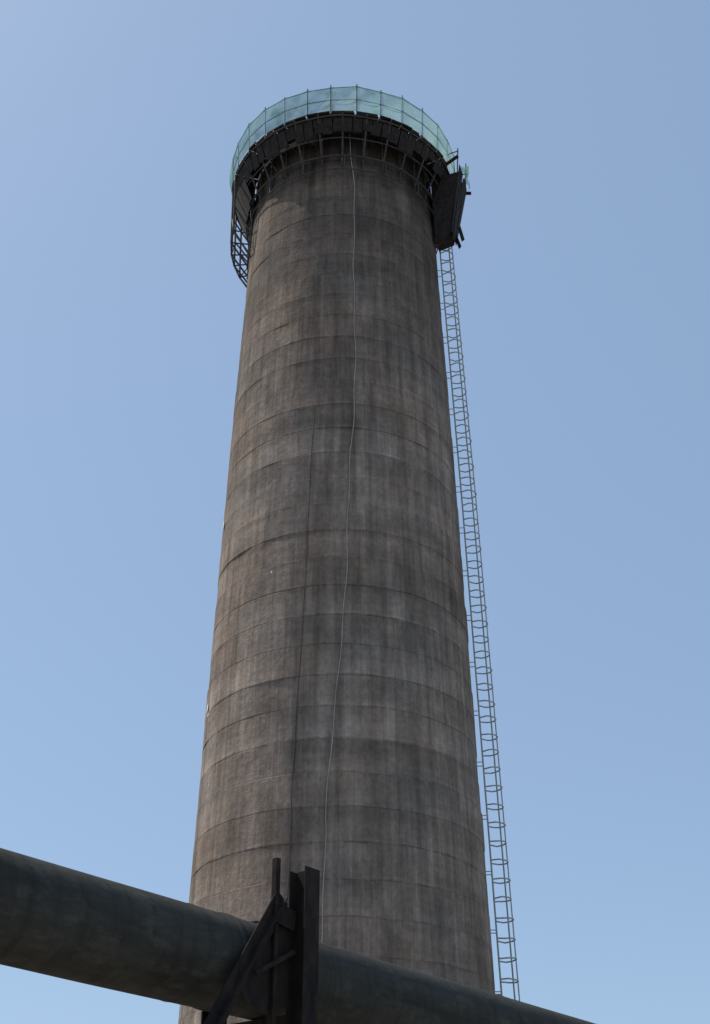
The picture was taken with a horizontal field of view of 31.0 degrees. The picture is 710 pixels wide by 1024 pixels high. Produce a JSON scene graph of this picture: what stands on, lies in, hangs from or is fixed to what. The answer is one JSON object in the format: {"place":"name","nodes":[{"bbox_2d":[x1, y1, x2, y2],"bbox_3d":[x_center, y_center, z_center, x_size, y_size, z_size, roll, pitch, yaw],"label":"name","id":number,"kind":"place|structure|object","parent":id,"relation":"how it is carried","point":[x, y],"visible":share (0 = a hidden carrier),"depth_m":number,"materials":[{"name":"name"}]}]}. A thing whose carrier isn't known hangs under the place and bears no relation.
{"place":"outdoors","nodes":[
{"label":"outdoors","id":0,"kind":"place"},
{"bbox_2d":[0,0,709,1023],"label":"sky","id":1,"kind":"structure","parent":0,"point":[581,128],"materials":[{"name":"blue"}]},
{"bbox_3d":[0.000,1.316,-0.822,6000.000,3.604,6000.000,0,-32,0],"label":"ground","id":2,"kind":"structure","parent":0,"visible":0},
{"bbox_2d":[201,858,319,1023],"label":"pipe support frame","id":3,"kind":"object","parent":2,"relation":"on","point":[275,969],"visible":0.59,"depth_m":13.89,"materials":[{"name":"metal"}]},
{"bbox_2d":[0,848,594,1023],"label":"overhead pipe","id":4,"kind":"object","parent":3,"relation":"attached to","point":[59,921],"visible":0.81,"depth_m":13.00,"materials":[{"name":"grey metal"}]},
{"bbox_2d":[178,117,494,1023],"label":"industrial chimney","id":5,"kind":"object","parent":2,"relation":"on","point":[340,751],"visible":0.81,"depth_m":51.37,"materials":[{"name":"concrete"}]},
{"bbox_2d":[230,84,470,287],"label":"working platform","id":6,"kind":"structure","parent":5,"relation":"on","point":[430,147],"depth_m":65.69,"materials":[{"name":"metal"}]},
{"bbox_2d":[438,246,519,1000],"bbox_3d":[5.146,3.765,56.012,2.243,51.380,0.770,-3,-32,4],"label":"caged ladder","id":7,"kind":"object","parent":5,"relation":"attached to","point":[484,650],"visible":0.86,"depth_m":54.82,"materials":[{"name":"metal"}]}
]}

